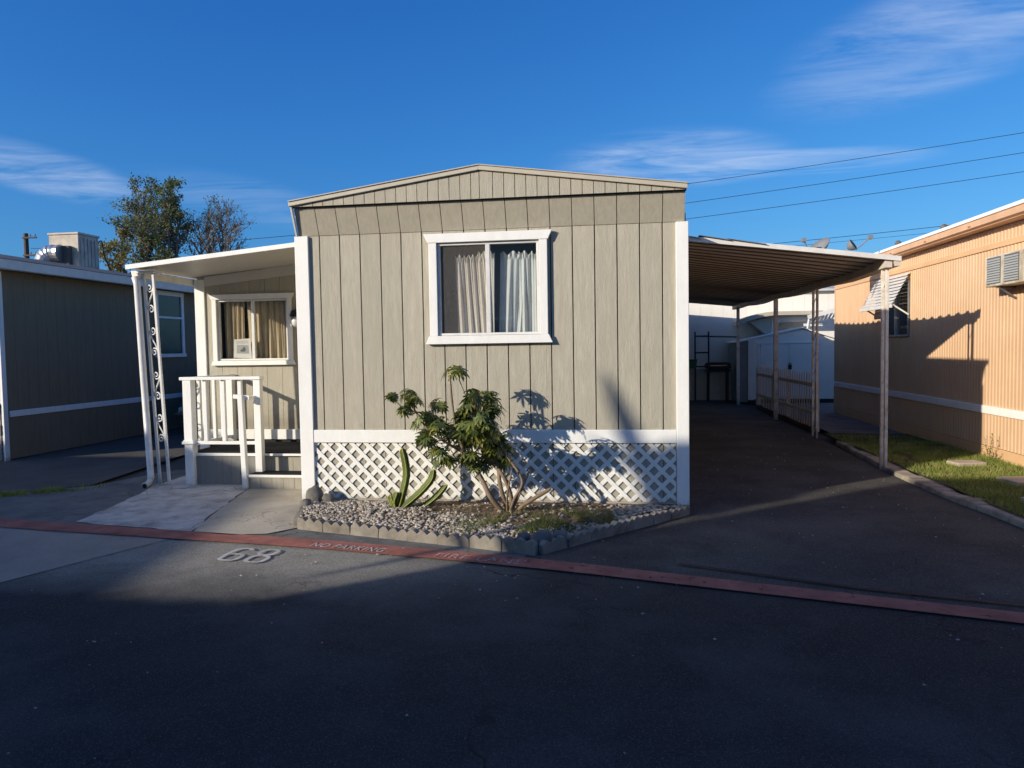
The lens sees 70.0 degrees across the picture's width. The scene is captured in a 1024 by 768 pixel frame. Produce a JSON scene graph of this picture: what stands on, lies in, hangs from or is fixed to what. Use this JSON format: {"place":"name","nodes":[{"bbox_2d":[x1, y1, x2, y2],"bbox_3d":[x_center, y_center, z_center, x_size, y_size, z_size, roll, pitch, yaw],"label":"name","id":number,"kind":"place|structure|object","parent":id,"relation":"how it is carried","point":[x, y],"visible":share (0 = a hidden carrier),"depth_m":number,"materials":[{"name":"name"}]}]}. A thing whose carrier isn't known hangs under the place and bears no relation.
{"place":"outdoors","nodes":[
{"label":"outdoors","id":0,"kind":"place"},
{"bbox_2d":[0,527,166,581],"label":"concrete apron","id":1,"kind":"object","parent":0,"point":[24,552],"visible":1,"depth_m":5.69,"materials":[{"name":"grey concrete"}]},
{"bbox_2d":[0,425,199,492],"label":"neighbour driveway","id":2,"kind":"structure","parent":0,"point":[91,464],"depth_m":10.09,"materials":[{"name":"concrete"}]},
{"bbox_2d":[76,476,245,530],"bbox_3d":[-3.388,1.164,7.785,1.326,0.001,3.398,-1,3,-1],"label":"concrete pad","id":3,"kind":"object","parent":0,"point":[181,505],"visible":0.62,"depth_m":7.11,"materials":[{"name":"grey concrete"}]},
{"bbox_2d":[179,374,301,489],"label":"porch deck","id":4,"kind":"structure","parent":3,"relation":"on","point":[259,462],"depth_m":8.24,"materials":[{"name":"white paint"}]},
{"bbox_2d":[174,385,197,424],"bbox_3d":[-5.234,0.094,15.578,1.796,1.456,4.280,-1,3,8],"label":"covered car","id":5,"kind":"object","parent":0,"point":[179,411],"visible":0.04,"depth_m":13.62,"materials":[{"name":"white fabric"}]},
{"bbox_2d":[194,488,301,534],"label":"walkway","id":6,"kind":"structure","parent":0,"point":[257,511],"depth_m":6.74,"materials":[{"name":"concrete"}]},
{"bbox_2d":[293,511,303,525],"bbox_3d":[-1.857,1.186,6.359,0.056,0.118,0.232,2,6,-8],"label":"edging block","id":7,"kind":"object","parent":6,"relation":"on","point":[296,517],"depth_m":6.26,"materials":[{"name":"concrete"}]},
{"bbox_2d":[304,500,688,536],"bbox_3d":[-0.286,1.131,6.198,3.620,0.043,1.468,-1,3,8],"label":"planter bed","id":8,"kind":"object","parent":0,"point":[480,508],"visible":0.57,"depth_m":6.38,"materials":[{"name":"soil"}]},
{"bbox_2d":[299,499,311,507],"bbox_3d":[-1.900,1.113,6.734,0.120,0.122,0.117,-1,3,8],"label":"rock","id":9,"kind":"object","parent":8,"relation":"on","point":[305,502],"visible":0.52,"depth_m":6.70,"materials":[{"name":"grey stone"}]},
{"bbox_2d":[387,448,447,507],"bbox_3d":[-0.861,0.873,6.577,0.561,0.596,0.112,-1,3,6],"label":"cactus","id":10,"kind":"object","parent":8,"relation":"on","point":[396,499],"visible":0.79,"depth_m":6.59,"materials":[{"name":"green plant"}]},
{"bbox_2d":[383,364,551,511],"bbox_3d":[-0.380,0.503,6.369,1.455,1.354,0.755,-1,3,8],"label":"shrub","id":11,"kind":"object","parent":8,"relation":"on","point":[465,432],"visible":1,"depth_m":6.29,"materials":[{"name":"green plant"}]},
{"bbox_2d":[298,499,681,541],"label":"gravel","id":12,"kind":"structure","parent":8,"relation":"on","point":[367,509],"depth_m":6.22,"materials":[{"name":"grey gravel"}]},
{"bbox_2d":[306,485,323,501],"bbox_3d":[-1.883,1.066,6.983,0.185,0.206,0.144,-1,3,8],"label":"rock","id":13,"kind":"object","parent":12,"relation":"on","point":[314,493],"visible":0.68,"depth_m":6.92,"materials":[{"name":"grey stone"}]},
{"bbox_2d":[322,493,333,501],"bbox_3d":[-1.744,1.091,6.947,0.123,0.112,0.094,-1,3,8],"label":"rock","id":14,"kind":"object","parent":12,"relation":"on","point":[326,497],"visible":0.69,"depth_m":6.91,"materials":[{"name":"grey stone"}]},
{"bbox_2d":[410,502,620,535],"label":"bed weeds","id":15,"kind":"object","parent":12,"relation":"on","point":[543,522],"visible":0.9,"depth_m":5.94,"materials":[{"name":"green plant"}]},
{"bbox_2d":[516,532,530,540],"bbox_3d":[0.090,1.163,5.480,0.116,0.109,0.118,-1,3,8],"label":"rock","id":16,"kind":"object","parent":12,"relation":"on","point":[526,536],"visible":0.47,"depth_m":5.46,"materials":[{"name":"grey stone"}]},
{"bbox_2d":[553,530,566,537],"bbox_3d":[0.363,1.153,5.529,0.153,0.103,0.104,-1,3,8],"label":"rock","id":17,"kind":"object","parent":12,"relation":"on","point":[556,533],"visible":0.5,"depth_m":5.50,"materials":[{"name":"grey stone"}]},
{"bbox_2d":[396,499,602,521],"bbox_3d":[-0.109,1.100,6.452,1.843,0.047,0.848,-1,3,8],"label":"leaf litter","id":18,"kind":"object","parent":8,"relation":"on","point":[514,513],"visible":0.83,"depth_m":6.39,"materials":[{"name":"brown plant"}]},
{"bbox_2d":[530,530,552,549],"bbox_3d":[0.220,1.154,5.423,0.172,0.155,0.147,-1,3,8],"label":"rock","id":19,"kind":"object","parent":8,"relation":"on","point":[538,536],"visible":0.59,"depth_m":5.38,"materials":[{"name":"grey stone"}]},
{"bbox_2d":[28,404,966,553],"bbox_3d":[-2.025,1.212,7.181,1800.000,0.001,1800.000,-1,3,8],"label":"ground","id":20,"kind":"structure","parent":0,"point":[177,463],"depth_m":9.92,"materials":[{"name":"grey concrete"}]},
{"bbox_2d":[22,233,36,258],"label":"utility pole","id":21,"kind":"object","parent":20,"relation":"on","point":[25,238],"visible":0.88,"depth_m":54.25,"materials":[{"name":"brown wood"}]},
{"bbox_2d":[31,235,294,248],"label":"overhead wire","id":22,"kind":"object","parent":21,"relation":"attached to","point":[206,242],"visible":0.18,"depth_m":51.60,"materials":[{"name":"black metal"}]},
{"bbox_2d":[0,254,196,461],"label":"mobile home","id":23,"kind":"object","parent":20,"relation":"on","point":[69,370],"visible":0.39,"depth_m":11.88,"materials":[{"name":"grey metal"}]},
{"bbox_2d":[34,232,110,270],"bbox_3d":[-9.106,-2.676,15.207,1.190,0.901,1.023,-1,3,8],"label":"rooftop cooler","id":24,"kind":"object","parent":23,"relation":"on","point":[76,248],"visible":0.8,"depth_m":15.06,"materials":[{"name":"paint"}]},
{"bbox_2d":[155,290,186,357],"bbox_3d":[-6.673,-1.163,14.282,0.039,1.280,0.980,-1,3,8],"label":"window","id":25,"kind":"structure","parent":23,"relation":"in","point":[170,305],"depth_m":14.34,"materials":[{"name":"glass"}]},
{"bbox_2d":[98,221,138,273],"bbox_3d":[-18.541,-3.796,34.477,1.885,7.848,1.851,-3,4,-41],"label":"tree","id":26,"kind":"object","parent":20,"relation":"on","point":[119,257],"visible":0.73,"depth_m":34.36,"materials":[{"name":"green plant"}]},
{"bbox_2d":[101,172,196,276],"bbox_3d":[-16.820,-4.883,34.129,4.342,10.038,3.509,-1,3,8],"label":"tree","id":27,"kind":"object","parent":20,"relation":"on","point":[147,224],"visible":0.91,"depth_m":33.78,"materials":[{"name":"green plant"}]},
{"bbox_2d":[177,194,256,255],"bbox_3d":[-13.825,-4.437,34.606,3.645,8.975,2.626,-1,3,8],"label":"tree","id":28,"kind":"object","parent":20,"relation":"on","point":[214,242],"visible":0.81,"depth_m":34.16,"materials":[{"name":"green plant"}]},
{"bbox_2d":[194,164,689,509],"bbox_3d":[-0.428,-0.732,13.402,5.905,3.164,13.324,-1,3,8],"label":"mobile home","id":29,"kind":"object","parent":20,"relation":"on","point":[551,307],"visible":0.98,"depth_m":6.83,"materials":[{"name":"beige paint"}]},
{"bbox_2d":[125,243,294,488],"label":"porch roof","id":30,"kind":"structure","parent":29,"relation":"attached to","point":[233,261],"depth_m":8.23,"materials":[{"name":"white paint"}]},
{"bbox_2d":[234,338,251,357],"bbox_3d":[-3.391,-0.447,9.203,0.245,0.250,0.005,-1,3,8],"label":"notice","id":31,"kind":"object","parent":29,"relation":"attached to","point":[242,348],"depth_m":9.20,"materials":[{"name":"white paper"}]},
{"bbox_2d":[209,293,295,365],"bbox_3d":[-3.213,-0.688,9.349,1.170,1.000,0.470,-1,3,8],"label":"window","id":32,"kind":"structure","parent":29,"relation":"in","point":[261,318],"depth_m":9.21,"materials":[{"name":"white glass"}]},
{"bbox_2d":[290,309,296,326],"bbox_3d":[-2.654,-0.809,8.993,0.150,0.220,0.162,-1,3,8],"label":"porch lamp","id":33,"kind":"object","parent":29,"relation":"attached to","point":[293,313],"visible":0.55,"depth_m":8.94,"materials":[{"name":"white glass"}]},
{"bbox_2d":[423,229,552,344],"bbox_3d":[-0.186,-0.899,7.035,1.202,1.100,0.570,-1,3,8],"label":"window","id":34,"kind":"structure","parent":29,"relation":"in","point":[481,292],"depth_m":6.86,"materials":[{"name":"white glass"}]},
{"bbox_2d":[689,286,834,368],"bbox_3d":[7.287,-1.304,21.686,9.400,3.250,3.850,-1,3,8],"label":"mobile home","id":35,"kind":"object","parent":20,"relation":"on","point":[714,320],"visible":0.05,"depth_m":20.07,"materials":[{"name":"white metal"}]},
{"bbox_2d":[733,310,822,335],"bbox_3d":[7.084,-1.604,19.495,2.180,0.630,0.790,-1,3,8],"label":"entry hood","id":36,"kind":"object","parent":35,"relation":"attached to","point":[763,326],"visible":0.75,"depth_m":19.39,"materials":[{"name":"grey metal"}]},
{"bbox_2d":[756,404,818,432],"bbox_3d":[5.512,0.656,14.933,0.090,0.090,5.100,-1,3,8],"label":"fence footing","id":37,"kind":"object","parent":20,"relation":"on","point":[805,426],"visible":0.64,"depth_m":14.18,"materials":[{"name":"grey concrete"}]},
{"bbox_2d":[756,365,819,431],"bbox_3d":[5.497,0.167,14.900,0.102,1.031,5.180,-1,3,8],"label":"picket fence","id":38,"kind":"object","parent":37,"relation":"on","point":[787,403],"visible":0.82,"depth_m":14.27,"materials":[{"name":"white wood"}]},
{"bbox_2d":[834,199,1023,466],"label":"mobile home","id":39,"kind":"object","parent":20,"relation":"on","point":[956,358],"visible":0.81,"depth_m":10.05,"materials":[{"name":"metal"}]},
{"bbox_2d":[860,272,909,317],"bbox_3d":[6.088,-1.426,11.985,0.294,0.657,1.420,-1,3,8],"label":"awning","id":40,"kind":"object","parent":39,"relation":"attached to","point":[872,307],"depth_m":11.93,"materials":[{"name":"white metal"}]},
{"bbox_2d":[884,280,909,336],"bbox_3d":[6.392,-1.206,11.867,0.350,1.070,1.310,-1,3,8],"label":"window","id":41,"kind":"structure","parent":39,"relation":"in","point":[905,288],"depth_m":11.90,"materials":[{"name":"glass"}]},
{"bbox_2d":[985,249,1023,297],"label":"air conditioner","id":42,"kind":"object","parent":39,"relation":"attached to","point":[1005,270],"visible":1,"depth_m":8.13,"materials":[{"name":"metal"}]},
{"bbox_2d":[0,520,1023,767],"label":"street","id":43,"kind":"structure","parent":0,"point":[552,668],"depth_m":3.40,"materials":[{"name":"grey asphalt"}]},
{"bbox_2d":[217,548,279,562],"bbox_3d":[-1.935,1.256,5.378,0.386,0.003,0.358,-1,3,8],"label":"space number marking","id":44,"kind":"object","parent":43,"relation":"on","point":[246,559],"visible":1,"depth_m":5.37,"materials":[{"name":"white paint"}]},
{"bbox_2d":[0,470,527,557],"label":"gutter strip","id":45,"kind":"object","parent":43,"relation":"on","point":[72,506],"visible":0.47,"depth_m":7.16,"materials":[{"name":"concrete"}]},
{"bbox_2d":[0,482,111,498],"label":"grass strip","id":46,"kind":"object","parent":45,"relation":"on","point":[11,493],"depth_m":8.00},
{"bbox_2d":[297,516,325,531],"bbox_3d":[-1.678,1.182,6.132,0.268,0.118,0.056,1,3,25],"label":"edging block","id":47,"kind":"object","parent":45,"relation":"on","point":[310,524],"depth_m":6.11,"materials":[{"name":"concrete"}]},
{"bbox_2d":[323,520,351,534],"bbox_3d":[-1.431,1.188,6.019,0.268,0.118,0.056,0,8,23],"label":"edging block","id":48,"kind":"object","parent":45,"relation":"on","point":[337,527],"depth_m":5.99,"materials":[{"name":"concrete"}]},
{"bbox_2d":[350,522,380,537],"bbox_3d":[-1.179,1.188,5.915,0.268,0.118,0.056,2,-2,23],"label":"edging block","id":49,"kind":"object","parent":45,"relation":"on","point":[364,530],"depth_m":5.89,"materials":[{"name":"concrete"}]},
{"bbox_2d":[379,526,408,540],"bbox_3d":[-0.930,1.198,5.805,0.268,0.118,0.056,3,-2,24],"label":"edging block","id":50,"kind":"object","parent":45,"relation":"on","point":[388,532],"depth_m":5.78,"materials":[{"name":"concrete"}]},
{"bbox_2d":[407,528,439,543],"bbox_3d":[-0.686,1.190,5.687,0.268,0.118,0.056,2,9,22],"label":"edging block","id":51,"kind":"object","parent":45,"relation":"on","point":[421,536],"depth_m":5.66,"materials":[{"name":"concrete"}]},
{"bbox_2d":[437,532,469,547],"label":"edging block","id":52,"kind":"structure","parent":45,"relation":"on","point":[453,539],"depth_m":5.55,"materials":[{"name":"concrete"}]},
{"bbox_2d":[469,534,503,550],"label":"edging block","id":53,"kind":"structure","parent":45,"relation":"on","point":[485,542],"depth_m":5.45,"materials":[{"name":"concrete"}]},
{"bbox_2d":[502,536,537,555],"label":"edging block","id":54,"kind":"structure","parent":45,"relation":"on","point":[519,545],"depth_m":5.33,"materials":[{"name":"concrete"}]},
{"bbox_2d":[0,518,1023,622],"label":"fire lane stripe","id":55,"kind":"object","parent":43,"relation":"on","point":[965,611],"visible":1,"depth_m":5.00,"materials":[{"name":"red paint"}]},
{"bbox_2d":[310,543,386,551],"bbox_3d":[-1.240,1.232,5.529,0.620,0.001,0.100,0,3,19],"label":"lane lettering","id":56,"kind":"object","parent":55,"relation":"on","point":[351,547],"visible":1,"depth_m":5.52,"materials":[{"name":"white paint"}]},
{"bbox_2d":[434,553,524,563],"bbox_3d":[-0.235,1.234,5.177,0.660,0.001,0.100,0,3,20],"label":"lane lettering","id":57,"kind":"object","parent":55,"relation":"on","point":[480,557],"visible":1,"depth_m":5.17,"materials":[{"name":"white paint"}]},
{"bbox_2d":[836,441,1023,528],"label":"kerb","id":58,"kind":"structure","parent":43,"relation":"on","point":[943,491],"depth_m":7.22,"materials":[{"name":"concrete"}]},
{"bbox_2d":[0,0,1023,279],"label":"sky","id":59,"kind":"structure","parent":0,"point":[261,106],"materials":[{"name":"blue"}]},
{"bbox_2d":[704,362,730,401],"bbox_3d":[5.383,-0.048,19.153,0.640,1.050,0.420,-1,3,8],"label":"barbecue","id":60,"kind":"object","parent":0,"point":[717,366],"visible":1,"depth_m":18.98,"materials":[{"name":"black metal"}]},
{"bbox_2d":[541,400,1023,612],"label":"driveway","id":61,"kind":"structure","parent":0,"point":[891,544],"depth_m":5.84,"materials":[{"name":"grey asphalt"}]},
{"bbox_2d":[6,434,1023,758],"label":"grit","id":62,"kind":"object","parent":61,"relation":"on","point":[602,540],"visible":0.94,"depth_m":4.88,"materials":[{"name":"grey gravel"}]},
{"bbox_2d":[538,535,567,553],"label":"edging block","id":63,"kind":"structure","parent":61,"relation":"on","point":[558,542],"depth_m":5.36,"materials":[{"name":"concrete"}]},
{"bbox_2d":[566,529,590,547],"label":"edging block","id":64,"kind":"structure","parent":61,"relation":"on","point":[576,538],"depth_m":5.53,"materials":[{"name":"concrete"}]},
{"bbox_2d":[588,523,613,540],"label":"edging block","id":65,"kind":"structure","parent":61,"relation":"on","point":[598,532],"depth_m":5.70,"materials":[{"name":"concrete"}]},
{"bbox_2d":[610,518,634,534],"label":"edging block","id":66,"kind":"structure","parent":61,"relation":"on","point":[620,526],"depth_m":5.87,"materials":[{"name":"concrete"}]},
{"bbox_2d":[630,513,652,529],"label":"edging block","id":67,"kind":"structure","parent":61,"relation":"on","point":[644,520],"depth_m":6.04,"materials":[{"name":"concrete"}]},
{"bbox_2d":[650,510,670,524],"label":"edging block","id":68,"kind":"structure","parent":61,"relation":"on","point":[661,516],"depth_m":6.20,"materials":[{"name":"concrete"}]},
{"bbox_2d":[669,505,689,518],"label":"edging block","id":69,"kind":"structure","parent":61,"relation":"on","point":[679,512],"depth_m":6.37,"materials":[{"name":"concrete"}]},
{"bbox_2d":[689,369,732,399],"bbox_3d":[4.783,0.015,19.737,2.466,0.846,0.060,-1,3,8],"label":"board fence","id":70,"kind":"object","parent":61,"relation":"on","point":[717,385],"visible":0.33,"depth_m":19.63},
{"bbox_2d":[694,331,735,400],"bbox_3d":[5.408,-0.468,19.428,1.102,1.860,0.071,-1,3,8],"label":"pipe rack","id":71,"kind":"object","parent":61,"relation":"on","point":[695,336],"visible":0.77,"depth_m":19.46,"materials":[{"name":"metal"}]},
{"bbox_2d":[689,359,697,368],"bbox_3d":[4.790,-0.537,19.556,0.320,0.245,0.220,-1,3,8],"label":"green bin","id":72,"kind":"object","parent":71,"relation":"attached to","point":[692,363],"visible":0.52,"depth_m":19.45,"materials":[{"name":"plastic"}]},
{"bbox_2d":[727,327,836,403],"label":"shed","id":73,"kind":"structure","parent":61,"relation":"on","point":[794,349],"depth_m":18.25,"materials":[{"name":"grey metal"}]},
{"bbox_2d":[761,343,815,397],"bbox_3d":[6.908,-0.334,18.246,1.360,1.340,0.053,-1,3,8],"label":"door","id":74,"kind":"structure","parent":73,"relation":"in","point":[795,357],"depth_m":18.23,"materials":[{"name":"grey metal"}]},
{"bbox_2d":[803,309,833,328],"bbox_3d":[8.113,-1.626,18.855,1.063,0.794,0.465,-1,3,8],"label":"back awning","id":75,"kind":"object","parent":73,"relation":"attached to","point":[822,314],"visible":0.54,"depth_m":18.78,"materials":[{"name":"white metal"}]},
{"bbox_2d":[688,235,901,470],"bbox_3d":[3.924,-0.655,13.994,2.556,2.812,11.230,-1,3,8],"label":"carport","id":76,"kind":"object","parent":61,"relation":"on","point":[736,274],"visible":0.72,"depth_m":10.06,"materials":[{"name":"metal"}]},
{"bbox_2d":[801,238,829,248],"bbox_3d":[4.979,-2.030,12.057,0.448,0.757,0.416,-1,3,8],"label":"satellite dish","id":77,"kind":"object","parent":76,"relation":"attached to","point":[823,243],"visible":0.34,"depth_m":12.09,"materials":[{"name":"metal"}]},
{"bbox_2d":[844,235,872,250],"bbox_3d":[5.626,-2.046,11.921,0.484,0.700,0.198,1,3,32],"label":"satellite dish","id":78,"kind":"object","parent":76,"relation":"attached to","point":[851,245],"visible":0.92,"depth_m":11.89,"materials":[{"name":"metal"}]},
{"bbox_2d":[680,563,1023,605],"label":"tar seam","id":79,"kind":"object","parent":61,"relation":"on","point":[854,586],"visible":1,"depth_m":4.43,"materials":[{"name":"black asphalt"}]},
{"bbox_2d":[761,403,903,433],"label":"patio","id":80,"kind":"structure","parent":0,"point":[830,421],"depth_m":13.36,"materials":[{"name":"concrete"}]},
{"bbox_2d":[688,132,1023,183],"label":"overhead wire","id":81,"kind":"object","parent":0,"point":[853,159],"visible":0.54,"depth_m":43.70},
{"bbox_2d":[688,171,1023,218],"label":"overhead wire","id":82,"kind":"object","parent":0,"point":[858,195],"visible":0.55,"depth_m":43.76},
{"bbox_2d":[688,152,1023,202],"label":"overhead wire","id":83,"kind":"object","parent":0,"point":[861,177],"visible":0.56,"depth_m":43.67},
{"bbox_2d":[773,225,949,243],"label":"overhead wire","id":84,"kind":"object","parent":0,"point":[863,234],"visible":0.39,"depth_m":43.81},
{"bbox_2d":[798,233,924,245],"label":"overhead wire","id":85,"kind":"object","parent":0,"point":[864,239],"visible":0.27,"depth_m":43.85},
{"bbox_2d":[823,433,1023,517],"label":"lawn grass","id":86,"kind":"structure","parent":0,"point":[915,453],"depth_m":8.26,"materials":[{"name":"green plant"}]},
{"bbox_2d":[946,460,986,466],"bbox_3d":[5.243,0.918,8.442,0.340,0.050,0.220,-1,3,-3],"label":"paver","id":87,"kind":"object","parent":86,"relation":"on","point":[966,462],"visible":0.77,"depth_m":8.36,"materials":[{"name":"beige concrete"}]},
{"bbox_2d":[981,433,996,459],"bbox_3d":[5.685,0.746,8.722,0.088,0.338,0.397,-1,3,8],"label":"weed","id":88,"kind":"object","parent":86,"relation":"on","point":[988,448],"visible":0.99,"depth_m":8.71,"materials":[{"name":"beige plant"}]},
{"bbox_2d":[996,476,1023,486],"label":"paver","id":89,"kind":"object","parent":86,"relation":"on","point":[1014,479],"visible":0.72,"depth_m":7.33,"materials":[{"name":"grey concrete"}]}
]}

